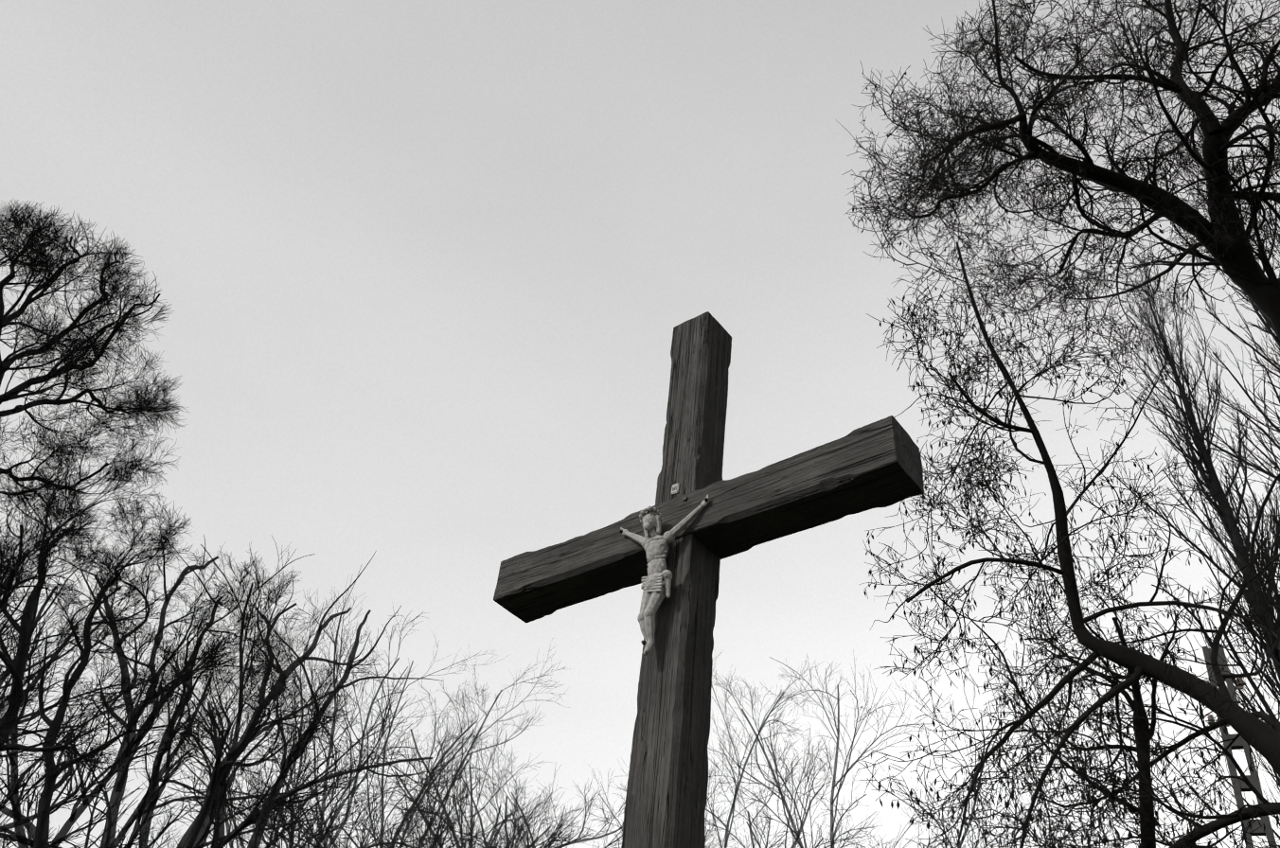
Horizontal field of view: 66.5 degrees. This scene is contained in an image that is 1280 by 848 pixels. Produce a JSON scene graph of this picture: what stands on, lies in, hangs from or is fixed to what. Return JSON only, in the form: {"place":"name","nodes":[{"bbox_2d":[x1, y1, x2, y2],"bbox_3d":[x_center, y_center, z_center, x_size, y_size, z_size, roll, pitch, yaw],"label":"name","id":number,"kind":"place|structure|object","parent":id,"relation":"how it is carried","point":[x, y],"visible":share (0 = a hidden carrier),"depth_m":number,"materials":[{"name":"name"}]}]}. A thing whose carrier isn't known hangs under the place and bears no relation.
{"place":"outdoors","nodes":[
{"label":"outdoors","id":0,"kind":"place"},
{"bbox_2d":[0,0,1279,847],"label":"sky","id":1,"kind":"structure","parent":0,"point":[426,271],"materials":[{"name":"grey"}]},
{"label":"ground","id":2,"kind":"structure","parent":0,"visible":0},
{"bbox_2d":[0,591,138,847],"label":"tree","id":3,"kind":"object","parent":2,"relation":"on","point":[37,716],"visible":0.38,"depth_m":18.07,"materials":[{"name":"black plant"}]},
{"bbox_2d":[0,521,159,847],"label":"tree","id":4,"kind":"object","parent":2,"relation":"on","point":[69,795],"visible":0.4,"depth_m":17.99,"materials":[{"name":"black plant"}]},
{"bbox_2d":[0,199,190,580],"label":"tall tree","id":5,"kind":"object","parent":2,"relation":"on","point":[33,263],"visible":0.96,"depth_m":13.42,"materials":[{"name":"black plant"}]},
{"bbox_2d":[0,429,213,847],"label":"tree clump","id":6,"kind":"object","parent":2,"relation":"on","point":[16,700],"visible":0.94,"depth_m":14.02,"materials":[{"name":"black plant"}]},
{"bbox_2d":[0,491,291,847],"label":"tree clump","id":7,"kind":"object","parent":2,"relation":"on","point":[130,745],"visible":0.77,"depth_m":16.12,"materials":[{"name":"black plant"}]},
{"bbox_2d":[0,539,341,847],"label":"tree","id":8,"kind":"object","parent":2,"relation":"on","point":[77,812],"visible":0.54,"depth_m":18.58,"materials":[{"name":"black plant"}]},
{"bbox_2d":[144,535,450,847],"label":"tree","id":9,"kind":"object","parent":2,"relation":"on","point":[252,818],"visible":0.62,"depth_m":21.70,"materials":[{"name":"black plant"}]},
{"bbox_2d":[143,586,463,847],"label":"tree","id":10,"kind":"object","parent":2,"relation":"on","point":[342,824],"visible":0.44,"depth_m":25.88,"materials":[{"name":"grey plant"}]},
{"bbox_2d":[182,541,443,847],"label":"tree clump","id":11,"kind":"object","parent":2,"relation":"on","point":[220,780],"visible":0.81,"depth_m":18.44,"materials":[{"name":"black plant"}]},
{"bbox_2d":[125,564,525,847],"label":"tree","id":12,"kind":"object","parent":2,"relation":"on","point":[229,826],"visible":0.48,"depth_m":26.85,"materials":[{"name":"grey plant"}]},
{"bbox_2d":[196,618,510,847],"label":"tree","id":13,"kind":"object","parent":2,"relation":"on","point":[382,776],"visible":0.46,"depth_m":34.23,"materials":[{"name":"grey plant"}]},
{"bbox_2d":[237,676,500,847],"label":"tree","id":14,"kind":"object","parent":2,"relation":"on","point":[401,824],"visible":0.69,"depth_m":24.02,"materials":[{"name":"grey plant"}]},
{"bbox_2d":[185,640,572,847],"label":"tree","id":15,"kind":"object","parent":2,"relation":"on","point":[453,756],"visible":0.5,"depth_m":31.70,"materials":[{"name":"grey plant"}]},
{"bbox_2d":[320,686,622,847],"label":"tree","id":16,"kind":"object","parent":2,"relation":"on","point":[471,810],"visible":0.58,"depth_m":26.16,"materials":[{"name":"grey plant"}]},
{"bbox_2d":[343,707,626,847],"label":"tree","id":17,"kind":"object","parent":2,"relation":"on","point":[435,837],"visible":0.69,"depth_m":26.57,"materials":[{"name":"grey plant"}]},
{"bbox_2d":[429,739,758,847],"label":"tree","id":18,"kind":"object","parent":2,"relation":"on","point":[546,821],"visible":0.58,"depth_m":29.70,"materials":[{"name":"grey plant"}]},
{"bbox_2d":[621,311,731,847],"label":"cross post","id":19,"kind":"object","parent":2,"relation":"on","point":[666,794],"visible":0.92,"depth_m":5.17,"materials":[{"name":"black wood"}]},
{"bbox_2d":[618,496,708,645],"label":"nails","id":20,"kind":"object","parent":19,"relation":"attached to","point":[684,499],"visible":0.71,"depth_m":5.62,"materials":[{"name":"metal"}]},
{"bbox_2d":[620,494,708,656],"bbox_3d":[0.063,0.845,5.387,0.640,0.959,0.156,-23,-49,30],"label":"corpus","id":21,"kind":"object","parent":19,"relation":"attached to","point":[655,586],"visible":0.96,"depth_m":5.43,"materials":[{"name":"paint"}]},
{"bbox_2d":[670,482,679,495],"bbox_3d":[0.210,0.387,5.830,0.065,0.079,0.008,-23,-49,30],"label":"sign plaque","id":22,"kind":"object","parent":19,"relation":"attached to","point":[677,486],"visible":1,"depth_m":5.82,"materials":[{"name":"ceramic"}]},
{"bbox_2d":[493,415,924,622],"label":"cross beam","id":23,"kind":"structure","parent":19,"relation":"attached to","point":[874,465],"depth_m":5.44,"materials":[{"name":"black wood"}]},
{"bbox_2d":[459,757,896,847],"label":"tree","id":24,"kind":"object","parent":2,"relation":"on","point":[818,828],"visible":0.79,"depth_m":25.48,"materials":[{"name":"grey plant"}]},
{"bbox_2d":[608,652,882,847],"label":"tree","id":25,"kind":"object","parent":2,"relation":"on","point":[732,810],"visible":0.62,"depth_m":31.07,"materials":[{"name":"grey plant"}]},
{"bbox_2d":[704,649,985,847],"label":"tree","id":26,"kind":"object","parent":2,"relation":"on","point":[778,785],"visible":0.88,"depth_m":24.58,"materials":[{"name":"grey plant"}]},
{"bbox_2d":[877,655,1058,847],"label":"tree","id":27,"kind":"object","parent":2,"relation":"on","point":[973,807],"visible":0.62,"depth_m":30.84,"materials":[{"name":"grey plant"}]},
{"bbox_2d":[842,0,1279,444],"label":"tree","id":28,"kind":"object","parent":2,"relation":"on","point":[1222,237],"visible":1,"depth_m":10.68,"materials":[{"name":"plant"}]},
{"bbox_2d":[848,86,1279,847],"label":"locust","id":29,"kind":"object","parent":2,"relation":"on","point":[1261,737],"visible":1,"depth_m":8.35,"materials":[{"name":"plant"}]},
{"bbox_2d":[1105,231,1279,847],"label":"poplar","id":30,"kind":"object","parent":2,"relation":"on","point":[1233,530],"visible":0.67,"depth_m":24.21,"materials":[{"name":"black plant"}]},
{"bbox_2d":[1119,58,1279,665],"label":"poplar","id":31,"kind":"object","parent":2,"relation":"on","point":[1268,325],"visible":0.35,"depth_m":20.56,"materials":[{"name":"black plant"}]},
{"bbox_2d":[1201,644,1277,847],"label":"utility pole","id":32,"kind":"object","parent":2,"relation":"on","point":[1239,786],"visible":0.52,"depth_m":12.32,"materials":[{"name":"concrete"}]},
{"bbox_2d":[1067,677,1279,847],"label":"service wires","id":33,"kind":"object","parent":32,"relation":"attached to","point":[1183,749],"visible":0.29,"depth_m":13.84,"materials":[{"name":"black"}]},
{"bbox_2d":[1202,677,1250,727],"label":"insulators","id":34,"kind":"object","parent":32,"relation":"attached to","point":[1237,687],"visible":0.21,"depth_m":12.97,"materials":[{"name":"grey ceramic"}]}
]}

